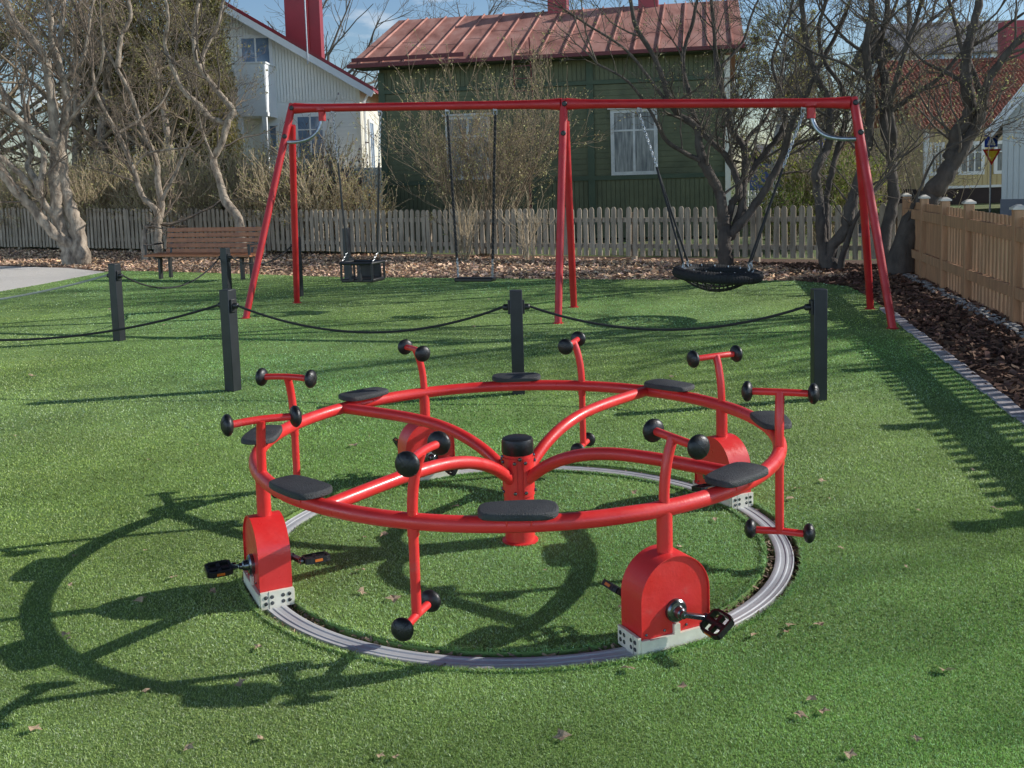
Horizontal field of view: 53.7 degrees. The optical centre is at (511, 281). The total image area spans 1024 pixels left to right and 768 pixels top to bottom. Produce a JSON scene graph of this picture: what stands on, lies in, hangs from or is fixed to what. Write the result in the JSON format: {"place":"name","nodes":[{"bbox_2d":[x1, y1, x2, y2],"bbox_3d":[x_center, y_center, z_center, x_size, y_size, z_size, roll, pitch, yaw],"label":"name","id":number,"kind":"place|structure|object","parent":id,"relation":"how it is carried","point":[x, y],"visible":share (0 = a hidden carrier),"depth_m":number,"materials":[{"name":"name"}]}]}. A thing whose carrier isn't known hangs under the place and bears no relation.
{"place":"outdoors","nodes":[
{"label":"outdoors","id":0,"kind":"place"},
{"bbox_2d":[0,266,102,290],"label":"gravel path","id":1,"kind":"structure","parent":0,"point":[12,277],"depth_m":19.77,"materials":[{"name":"gravel"}]},
{"bbox_2d":[0,172,1007,297],"bbox_3d":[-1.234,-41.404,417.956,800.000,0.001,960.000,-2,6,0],"label":"ground","id":2,"kind":"structure","parent":0,"point":[984,207],"depth_m":23.62,"materials":[{"name":"brown soil"}]},
{"bbox_2d":[0,152,70,245],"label":"hedge shrub","id":3,"kind":"object","parent":2,"relation":"on","point":[37,171],"visible":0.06,"depth_m":29.50,"materials":[{"name":"brown plant"}]},
{"bbox_2d":[0,143,79,242],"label":"hedge shrub","id":4,"kind":"object","parent":2,"relation":"on","point":[24,167],"visible":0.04,"depth_m":30.94,"materials":[{"name":"brown plant"}]},
{"bbox_2d":[0,183,92,247],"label":"hedge shrub","id":5,"kind":"object","parent":2,"relation":"on","point":[17,204],"visible":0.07,"depth_m":28.48,"materials":[{"name":"brown plant"}]},
{"bbox_2d":[0,0,95,154],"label":"garden tree","id":6,"kind":"object","parent":2,"relation":"on","point":[38,112],"visible":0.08,"depth_m":38.18,"materials":[{"name":"brown plant"}]},
{"bbox_2d":[0,0,117,153],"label":"garden tree","id":7,"kind":"object","parent":2,"relation":"on","point":[4,69],"visible":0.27,"depth_m":33.45,"materials":[{"name":"brown plant"}]},
{"bbox_2d":[1,145,119,199],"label":"hedge shrub","id":8,"kind":"object","parent":2,"relation":"on","point":[74,159],"visible":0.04,"depth_m":30.45,"materials":[{"name":"brown plant"}]},
{"bbox_2d":[17,153,120,244],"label":"hedge shrub","id":9,"kind":"object","parent":2,"relation":"on","point":[71,180],"visible":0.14,"depth_m":28.10,"materials":[{"name":"brown plant"}]},
{"bbox_2d":[21,135,148,245],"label":"hedge shrub","id":10,"kind":"object","parent":2,"relation":"on","point":[101,162],"visible":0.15,"depth_m":28.94,"materials":[{"name":"brown plant"}]},
{"bbox_2d":[0,0,186,177],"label":"garden tree","id":11,"kind":"object","parent":2,"relation":"on","point":[77,132],"visible":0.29,"depth_m":31.82,"materials":[{"name":"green plant"}]},
{"bbox_2d":[0,0,241,178],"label":"garden tree","id":12,"kind":"object","parent":2,"relation":"on","point":[105,88],"visible":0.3,"depth_m":30.86,"materials":[{"name":"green plant"}]},
{"bbox_2d":[69,0,176,236],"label":"thuja tree","id":13,"kind":"object","parent":2,"relation":"on","point":[113,78],"visible":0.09,"depth_m":33.28,"materials":[{"name":"green plant"}]},
{"bbox_2d":[83,178,171,247],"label":"hedge shrub","id":14,"kind":"object","parent":2,"relation":"on","point":[116,199],"visible":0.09,"depth_m":26.88,"materials":[{"name":"brown plant"}]},
{"bbox_2d":[17,0,249,112],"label":"garden tree","id":15,"kind":"object","parent":2,"relation":"on","point":[83,36],"depth_m":40.57,"materials":[{"name":"brown plant"}]},
{"bbox_2d":[72,131,200,245],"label":"hedge shrub","id":16,"kind":"object","parent":2,"relation":"on","point":[124,166],"visible":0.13,"depth_m":28.20,"materials":[{"name":"brown plant"}]},
{"bbox_2d":[56,0,276,242],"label":"garden tree","id":17,"kind":"object","parent":2,"relation":"on","point":[167,123],"visible":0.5,"depth_m":29.65,"materials":[{"name":"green plant"}]},
{"bbox_2d":[126,0,236,184],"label":"thuja tree","id":18,"kind":"object","parent":2,"relation":"on","point":[142,40],"visible":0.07,"depth_m":32.15,"materials":[{"name":"green plant"}]},
{"bbox_2d":[128,134,249,237],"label":"hedge shrub","id":19,"kind":"object","parent":2,"relation":"on","point":[189,161],"visible":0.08,"depth_m":27.36,"materials":[{"name":"brown plant"}]},
{"bbox_2d":[169,0,246,224],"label":"thuja tree","id":20,"kind":"object","parent":2,"relation":"on","point":[211,54],"visible":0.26,"depth_m":31.08,"materials":[{"name":"green plant"}]},
{"bbox_2d":[72,0,382,228],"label":"white house","id":21,"kind":"structure","parent":2,"relation":"on","point":[306,72],"depth_m":37.41,"materials":[{"name":"paint"}]},
{"bbox_2d":[237,35,272,64],"bbox_3d":[-9.439,-8.430,37.254,1.249,1.289,0.060,-2,6,0],"label":"window","id":22,"kind":"structure","parent":21,"relation":"in","point":[256,41],"depth_m":37.23,"materials":[{"name":"glass"}]},
{"bbox_2d":[259,123,279,158],"bbox_3d":[-8.997,-5.227,37.585,0.704,1.300,0.060,-2,6,0],"label":"window","id":23,"kind":"structure","parent":21,"relation":"in","point":[270,125],"depth_m":37.55,"materials":[{"name":"white paint"}]},
{"bbox_2d":[294,113,326,162],"bbox_3d":[-7.470,-5.334,37.579,1.154,1.810,0.060,-2,6,0],"label":"window","id":24,"kind":"structure","parent":21,"relation":"in","point":[312,120],"depth_m":37.54,"materials":[{"name":"glass"}]},
{"bbox_2d":[368,119,375,167],"bbox_3d":[-5.534,-5.073,40.074,0.060,2.640,1.240,-2,6,0],"label":"window","id":25,"kind":"structure","parent":21,"relation":"in","point":[370,123],"depth_m":39.94,"materials":[{"name":"white paint"}]},
{"bbox_2d":[198,175,273,247],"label":"hedge shrub","id":26,"kind":"object","parent":2,"relation":"on","point":[212,202],"visible":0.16,"depth_m":25.24,"materials":[{"name":"brown plant"}]},
{"bbox_2d":[161,124,312,237],"bbox_3d":[-6.777,-2.519,26.654,3.359,3.214,4.207,4,8,44],"label":"hedge shrub","id":27,"kind":"object","parent":2,"relation":"on","point":[241,155],"visible":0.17,"depth_m":26.04,"materials":[{"name":"brown plant"}]},
{"bbox_2d":[197,125,328,237],"bbox_3d":[-6.056,-2.453,26.076,3.824,3.144,3.227,-2,6,0],"label":"rose shrub","id":28,"kind":"object","parent":2,"relation":"on","point":[269,166],"visible":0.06,"depth_m":25.58,"materials":[{"name":"brown plant"}]},
{"bbox_2d":[212,121,387,247],"bbox_3d":[-5.281,-2.460,25.648,4.207,3.214,3.359,0,6,14],"label":"hedge shrub","id":29,"kind":"object","parent":2,"relation":"on","point":[335,162],"visible":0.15,"depth_m":25.22,"materials":[{"name":"brown plant"}]},
{"bbox_2d":[255,92,388,247],"bbox_3d":[-4.670,-2.712,25.078,3.746,3.781,3.252,-2,6,0],"label":"plum shrub","id":30,"kind":"object","parent":2,"relation":"on","point":[342,170],"visible":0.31,"depth_m":24.63,"materials":[{"name":"brown plant"}]},
{"bbox_2d":[264,0,429,88],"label":"garden tree","id":31,"kind":"object","parent":2,"relation":"on","point":[328,53],"visible":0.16,"depth_m":59.49,"materials":[{"name":"brown plant"}]},
{"bbox_2d":[298,163,413,251],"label":"hedge shrub","id":32,"kind":"object","parent":2,"relation":"on","point":[366,198],"visible":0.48,"depth_m":23.27,"materials":[{"name":"brown plant"}]},
{"bbox_2d":[375,0,514,85],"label":"garden tree","id":33,"kind":"object","parent":2,"relation":"on","point":[489,12],"visible":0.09,"depth_m":67.92,"materials":[{"name":"brown plant"}]},
{"bbox_2d":[346,0,745,240],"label":"green house","id":34,"kind":"structure","parent":2,"relation":"on","point":[618,171],"depth_m":25.65,"materials":[{"name":"wood"}]},
{"bbox_2d":[442,113,491,179],"bbox_3d":[-1.134,-3.471,26.045,1.296,1.690,0.140,-1,6,11],"label":"window","id":35,"kind":"structure","parent":34,"relation":"in","point":[450,115],"depth_m":26.06,"materials":[{"name":"glass"}]},
{"bbox_2d":[607,108,657,175],"bbox_3d":[3.043,-3.513,25.238,1.283,1.690,0.140,-1,6,11],"label":"window","id":36,"kind":"structure","parent":34,"relation":"in","point":[630,151],"depth_m":25.28,"materials":[{"name":"glass"}]},
{"bbox_2d":[722,0,773,191],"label":"birch tree","id":37,"kind":"object","parent":2,"relation":"on","point":[733,83],"visible":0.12,"depth_m":38.61,"materials":[{"name":"brown plant"}]},
{"bbox_2d":[730,0,833,192],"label":"birch tree","id":38,"kind":"object","parent":2,"relation":"on","point":[759,38],"visible":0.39,"depth_m":36.71,"materials":[{"name":"brown plant"}]},
{"bbox_2d":[731,173,834,244],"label":"forsythia shrub","id":39,"kind":"object","parent":2,"relation":"on","point":[787,204],"visible":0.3,"depth_m":20.19,"materials":[{"name":"green plant"}]},
{"bbox_2d":[750,143,827,203],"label":"blue house","id":40,"kind":"structure","parent":2,"relation":"on","point":[765,173],"depth_m":48.21,"materials":[{"name":"white paint"}]},
{"bbox_2d":[746,190,859,215],"bbox_3d":[8.948,-2.387,31.485,0.057,0.950,4.102,-7,8,-43],"label":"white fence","id":41,"kind":"object","parent":2,"relation":"on","point":[748,196],"visible":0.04,"depth_m":32.72,"materials":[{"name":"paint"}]},
{"bbox_2d":[743,26,863,186],"bbox_3d":[10.872,-6.246,37.944,3.858,7.344,4.968,2,7,33],"label":"birch tree","id":42,"kind":"object","parent":2,"relation":"on","point":[776,58],"visible":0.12,"depth_m":38.02,"materials":[{"name":"brown plant"}]},
{"bbox_2d":[730,121,902,244],"bbox_3d":[6.509,-2.152,20.880,2.918,2.868,3.580,-5,7,-26],"label":"forsythia shrub","id":43,"kind":"object","parent":2,"relation":"on","point":[841,186],"visible":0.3,"depth_m":20.52,"materials":[{"name":"green plant"}]},
{"bbox_2d":[798,44,906,186],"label":"birch tree","id":44,"kind":"object","parent":2,"relation":"on","point":[838,65],"visible":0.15,"depth_m":40.05,"materials":[{"name":"brown plant"}]},
{"bbox_2d":[779,11,958,225],"bbox_3d":[8.647,-3.558,24.045,3.758,4.885,4.306,-6,7,-35],"label":"hedge shrub","id":45,"kind":"object","parent":2,"relation":"on","point":[909,68],"visible":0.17,"depth_m":23.77,"materials":[{"name":"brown plant"}]},
{"bbox_2d":[818,0,1014,89],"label":"garden tree","id":46,"kind":"object","parent":2,"relation":"on","point":[939,24],"visible":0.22,"depth_m":58.54,"materials":[{"name":"brown plant"}]},
{"bbox_2d":[850,20,1010,100],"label":"grey house","id":47,"kind":"structure","parent":2,"relation":"on","point":[949,30],"depth_m":58.72,"materials":[{"name":"white paint"}]},
{"bbox_2d":[841,29,1023,207],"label":"hedge shrub","id":48,"kind":"object","parent":2,"relation":"on","point":[942,159],"visible":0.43,"depth_m":22.68,"materials":[{"name":"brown plant"}]},
{"bbox_2d":[848,20,1023,204],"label":"yellow house","id":49,"kind":"structure","parent":2,"relation":"on","point":[980,193],"depth_m":42.38,"materials":[{"name":"white paint"}]},
{"bbox_2d":[929,142,944,175],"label":"window","id":50,"kind":"structure","parent":49,"relation":"in","point":[938,148],"depth_m":41.68,"materials":[{"name":"white paint"}]},
{"bbox_2d":[957,141,984,174],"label":"window","id":51,"kind":"structure","parent":49,"relation":"in","point":[975,166],"depth_m":41.72,"materials":[{"name":"white paint"}]},
{"bbox_2d":[993,140,1001,173],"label":"window","id":52,"kind":"structure","parent":49,"relation":"in","point":[997,164],"depth_m":41.72,"materials":[{"name":"white paint"}]},
{"bbox_2d":[983,134,1000,211],"bbox_3d":[15.560,-3.578,32.881,0.600,2.750,0.106,-2,6,0],"label":"road sign","id":53,"kind":"object","parent":2,"relation":"on","point":[993,153],"visible":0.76,"depth_m":32.77,"materials":[{"name":"metal"}]},
{"bbox_2d":[985,84,1023,215],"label":"light grey house","id":54,"kind":"structure","parent":2,"relation":"on","point":[1012,190],"depth_m":29.68,"materials":[{"name":"white paint"}]},
{"bbox_2d":[0,271,1023,767],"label":"lawn","id":55,"kind":"structure","parent":0,"point":[648,289],"depth_m":4.87,"materials":[{"name":"plant"}]},
{"bbox_2d":[107,263,125,340],"bbox_3d":[-4.182,0.217,10.710,0.202,0.820,0.092,1,6,22],"label":"rope post","id":56,"kind":"object","parent":55,"relation":"on","point":[114,275],"visible":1,"depth_m":10.68,"materials":[{"name":"black metal"}]},
{"bbox_2d":[0,274,106,299],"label":"rope","id":57,"kind":"object","parent":56,"relation":"attached to","point":[60,287],"visible":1,"depth_m":10.64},
{"bbox_2d":[123,258,219,288],"bbox_3d":[-3.957,-0.074,11.940,0.019,0.283,2.589,-1,6,7],"label":"rope","id":58,"kind":"object","parent":56,"relation":"attached to","point":[215,262],"visible":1,"depth_m":11.84,"materials":[{"name":"fabric"}]},
{"bbox_2d":[143,226,263,279],"bbox_3d":[-5.359,-0.505,17.657,2.229,0.902,0.574,1,6,21],"label":"park bench","id":59,"kind":"object","parent":55,"relation":"on","point":[208,250],"visible":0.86,"depth_m":17.78,"materials":[{"name":"brown wood"}]},
{"bbox_2d":[218,248,232,288],"bbox_3d":[-3.723,-0.043,13.204,0.202,0.800,0.092,0,6,20],"label":"rope post","id":60,"kind":"object","parent":55,"relation":"on","point":[225,257],"visible":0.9,"depth_m":13.15,"materials":[{"name":"black metal"}]},
{"bbox_2d":[217,289,241,391],"bbox_3d":[-2.202,0.457,7.912,0.202,0.800,0.092,1,7,28],"label":"rope post","id":61,"kind":"object","parent":55,"relation":"on","point":[227,304],"visible":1,"depth_m":7.88,"materials":[{"name":"black metal"}]},
{"bbox_2d":[0,304,217,340],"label":"rope","id":62,"kind":"object","parent":61,"relation":"attached to","point":[124,328],"visible":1,"depth_m":8.01,"materials":[{"name":"fabric"}]},
{"bbox_2d":[237,305,502,333],"bbox_3d":[-1.089,0.279,7.655,2.106,0.228,0.019,-1,6,10],"label":"rope","id":63,"kind":"object","parent":61,"relation":"attached to","point":[376,332],"visible":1,"depth_m":7.66,"materials":[{"name":"fabric"}]},
{"bbox_2d":[290,237,303,295],"bbox_3d":[-3.084,-0.218,14.464,0.147,0.850,0.092,0,6,20],"label":"rope post","id":64,"kind":"object","parent":55,"relation":"on","point":[300,270],"visible":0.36,"depth_m":14.43,"materials":[{"name":"black metal"}]},
{"bbox_2d":[342,228,350,282],"bbox_3d":[-2.644,-0.423,16.234,0.092,0.870,0.092,0,6,20],"label":"rope post","id":65,"kind":"object","parent":55,"relation":"on","point":[346,268],"visible":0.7,"depth_m":16.20,"materials":[{"name":"metal"}]},
{"bbox_2d":[502,289,529,394],"bbox_3d":[0.039,0.447,7.484,0.202,0.775,0.092,-2,6,0],"label":"rope post","id":66,"kind":"object","parent":55,"relation":"on","point":[516,306],"visible":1,"depth_m":7.43,"materials":[{"name":"black metal"}]},
{"bbox_2d":[253,466,793,671],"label":"round track","id":67,"kind":"structure","parent":55,"relation":"on","point":[771,589],"depth_m":3.65,"materials":[{"name":"metal"}]},
{"bbox_2d":[204,331,819,656],"bbox_3d":[0.010,0.778,4.444,2.468,0.748,2.437,-2,6,0],"label":"pedal merry go round","id":68,"kind":"object","parent":67,"relation":"on","point":[663,591],"visible":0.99,"depth_m":3.88,"materials":[{"name":"red paint"}]},
{"bbox_2d":[553,729,570,740],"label":"dry leaf","id":69,"kind":"object","parent":55,"relation":"on","point":[561,735],"visible":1,"depth_m":2.89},
{"bbox_2d":[241,96,898,328],"bbox_3d":[0.392,-0.916,11.709,7.588,2.625,1.592,0,6,18],"label":"swing frame","id":70,"kind":"object","parent":55,"relation":"on","point":[867,202],"visible":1,"depth_m":11.32,"materials":[{"name":"red paint"}]},
{"bbox_2d":[331,110,385,282],"bbox_3d":[-1.862,-1.063,12.558,0.706,2.124,0.408,0,6,15],"label":"toddler swing","id":71,"kind":"object","parent":70,"relation":"hanging from","point":[368,270],"visible":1,"depth_m":12.57,"materials":[{"name":"black rubber"}]},
{"bbox_2d":[445,109,497,281],"bbox_3d":[-0.473,-1.021,11.899,0.667,2.038,0.210,0,6,19],"label":"flat swing","id":72,"kind":"object","parent":70,"relation":"hanging from","point":[474,279],"visible":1,"depth_m":11.93,"materials":[{"name":"black rubber"}]},
{"bbox_2d":[637,107,805,291],"bbox_3d":[2.266,-0.910,11.030,1.526,2.052,0.994,-3,6,-14],"label":"nest swing","id":73,"kind":"object","parent":70,"relation":"hanging from","point":[711,275],"visible":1,"depth_m":10.89,"materials":[{"name":"black rubber"}]},
{"bbox_2d":[804,288,826,400],"bbox_3d":[2.096,0.435,7.004,0.147,0.775,0.092,-2,6,0],"label":"rope post","id":74,"kind":"object","parent":55,"relation":"on","point":[816,307],"visible":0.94,"depth_m":6.96,"materials":[{"name":"black metal"}]},
{"bbox_2d":[530,305,803,330],"bbox_3d":[1.076,0.259,7.225,1.970,0.188,0.019,0,6,14],"label":"rope","id":75,"kind":"object","parent":74,"relation":"attached to","point":[675,329],"visible":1,"depth_m":7.22,"materials":[{"name":"fabric"}]},
{"bbox_2d":[0,248,1023,404],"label":"mulch bed","id":76,"kind":"object","parent":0,"point":[1006,370],"depth_m":18.84,"materials":[{"name":"wood"}]},
{"bbox_2d":[0,175,34,247],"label":"hedge shrub","id":77,"kind":"object","parent":76,"relation":"on","point":[7,204],"visible":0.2,"depth_m":29.01,"materials":[{"name":"brown plant"}]},
{"bbox_2d":[0,0,137,265],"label":"maple tree","id":78,"kind":"object","parent":76,"relation":"on","point":[73,247],"visible":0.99,"depth_m":22.06,"materials":[{"name":"beige plant"}]},
{"bbox_2d":[49,163,140,249],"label":"hedge shrub","id":79,"kind":"object","parent":76,"relation":"on","point":[85,205],"visible":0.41,"depth_m":27.28,"materials":[{"name":"brown plant"}]},
{"bbox_2d":[19,0,277,262],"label":"maple tree","id":80,"kind":"object","parent":76,"relation":"on","point":[159,216],"visible":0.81,"depth_m":23.00,"materials":[{"name":"beige plant"}]},
{"bbox_2d":[86,148,212,249],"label":"hedge shrub","id":81,"kind":"object","parent":76,"relation":"on","point":[152,195],"visible":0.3,"depth_m":26.09,"materials":[{"name":"brown plant"}]},
{"bbox_2d":[130,153,268,248],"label":"hedge shrub","id":82,"kind":"object","parent":76,"relation":"on","point":[182,205],"visible":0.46,"depth_m":25.24,"materials":[{"name":"brown plant"}]},
{"bbox_2d":[129,0,284,258],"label":"maple tree","id":83,"kind":"object","parent":76,"relation":"on","point":[231,209],"visible":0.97,"depth_m":22.32,"materials":[{"name":"beige plant"}]},
{"bbox_2d":[206,151,332,252],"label":"hedge shrub","id":84,"kind":"object","parent":76,"relation":"on","point":[256,207],"visible":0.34,"depth_m":23.97,"materials":[{"name":"brown plant"}]},
{"bbox_2d":[237,137,377,251],"bbox_3d":[-4.653,-2.108,24.029,2.926,2.800,3.665,-1,6,4],"label":"hedge shrub","id":85,"kind":"object","parent":76,"relation":"on","point":[315,187],"visible":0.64,"depth_m":23.46,"materials":[{"name":"brown plant"}]},
{"bbox_2d":[0,248,846,280],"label":"mulch chips","id":86,"kind":"object","parent":76,"relation":"on","point":[654,269],"visible":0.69,"depth_m":19.26,"materials":[{"name":"wood"}]},
{"bbox_2d":[0,203,901,261],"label":"picket fence","id":87,"kind":"object","parent":76,"relation":"on","point":[631,245],"visible":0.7,"depth_m":20.59,"materials":[{"name":"grey wood"}]},
{"bbox_2d":[440,191,491,260],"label":"sapling clump","id":88,"kind":"object","parent":76,"relation":"on","point":[467,233],"visible":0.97,"depth_m":20.15,"materials":[{"name":"plant"}]},
{"bbox_2d":[341,27,614,255],"bbox_3d":[-0.551,-2.898,21.036,5.549,4.746,4.907,-2,6,0],"label":"lilac shrub","id":89,"kind":"object","parent":76,"relation":"on","point":[477,163],"visible":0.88,"depth_m":21.06,"materials":[{"name":"brown plant"}]},
{"bbox_2d":[495,188,555,262],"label":"sapling clump","id":90,"kind":"object","parent":76,"relation":"on","point":[530,223],"visible":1,"depth_m":19.04,"materials":[{"name":"plant"}]},
{"bbox_2d":[491,0,931,264],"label":"apple tree","id":91,"kind":"object","parent":76,"relation":"on","point":[728,232],"visible":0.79,"depth_m":17.03,"materials":[{"name":"brown plant"}]},
{"bbox_2d":[717,0,998,269],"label":"apple tree","id":92,"kind":"object","parent":76,"relation":"on","point":[827,250],"visible":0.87,"depth_m":16.03,"materials":[{"name":"brown plant"}]},
{"bbox_2d":[738,0,1023,268],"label":"apple tree","id":93,"kind":"object","parent":76,"relation":"on","point":[887,125],"visible":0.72,"depth_m":15.90,"materials":[{"name":"brown plant"}]},
{"bbox_2d":[741,260,1023,408],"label":"dark mulch chips","id":94,"kind":"object","parent":76,"relation":"on","point":[922,299],"visible":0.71,"depth_m":10.35,"materials":[{"name":"wood"}]},
{"bbox_2d":[806,0,1023,274],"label":"apple tree","id":95,"kind":"object","parent":76,"relation":"on","point":[961,137],"visible":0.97,"depth_m":14.86,"materials":[{"name":"brown plant"}]},
{"bbox_2d":[949,362,968,367],"bbox_3d":[3.558,0.684,8.058,0.115,0.050,0.218,0,6,14],"label":"edging stone","id":96,"kind":"object","parent":76,"relation":"on","point":[958,365],"visible":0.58,"depth_m":8.05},
{"bbox_2d":[901,193,1023,322],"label":"board fence","id":97,"kind":"object","parent":76,"relation":"on","point":[952,245],"visible":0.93,"depth_m":11.88,"materials":[{"name":"brown wood"}]},
{"bbox_2d":[903,273,1023,337],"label":"pebble strip","id":98,"kind":"object","parent":76,"relation":"on","point":[1013,326],"visible":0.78,"depth_m":11.27,"materials":[{"name":"gravel"}]},
{"bbox_2d":[953,368,974,374],"bbox_3d":[3.500,0.710,7.825,0.115,0.050,0.214,-1,6,8],"label":"edging stone","id":99,"kind":"object","parent":76,"relation":"on","point":[961,370],"visible":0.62,"depth_m":7.82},
{"bbox_2d":[961,374,982,379],"bbox_3d":[3.458,0.734,7.609,0.115,0.050,0.196,-1,6,10],"label":"edging stone","id":100,"kind":"object","parent":76,"relation":"on","point":[971,377],"visible":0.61,"depth_m":7.58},
{"bbox_2d":[970,380,992,386],"bbox_3d":[3.422,0.758,7.380,0.115,0.050,0.211,0,6,12],"label":"edging stone","id":101,"kind":"object","parent":76,"relation":"on","point":[978,382],"visible":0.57,"depth_m":7.37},
{"bbox_2d":[976,386,1000,393],"bbox_3d":[3.367,0.784,7.150,0.115,0.050,0.210,-1,6,9],"label":"edging stone","id":102,"kind":"object","parent":76,"relation":"on","point":[986,389],"visible":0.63,"depth_m":7.14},
{"bbox_2d":[987,393,1011,400],"bbox_3d":[3.332,0.809,6.918,0.115,0.050,0.214,0,6,12],"label":"edging stone","id":103,"kind":"object","parent":76,"relation":"on","point":[998,397],"visible":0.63,"depth_m":6.91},
{"bbox_2d":[995,401,1020,409],"bbox_3d":[3.273,0.835,6.679,0.115,0.050,0.220,0,6,13],"label":"edging stone","id":104,"kind":"object","parent":76,"relation":"on","point":[1003,405],"visible":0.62,"depth_m":6.66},
{"bbox_2d":[1005,409,1023,416],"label":"edging stone","id":105,"kind":"object","parent":76,"relation":"on","point":[1015,412],"visible":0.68,"depth_m":6.46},
{"bbox_2d":[0,0,1023,178],"label":"sky","id":106,"kind":"structure","parent":0,"point":[364,26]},
{"bbox_2d":[242,465,799,669],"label":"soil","id":107,"kind":"structure","parent":0,"point":[767,567],"depth_m":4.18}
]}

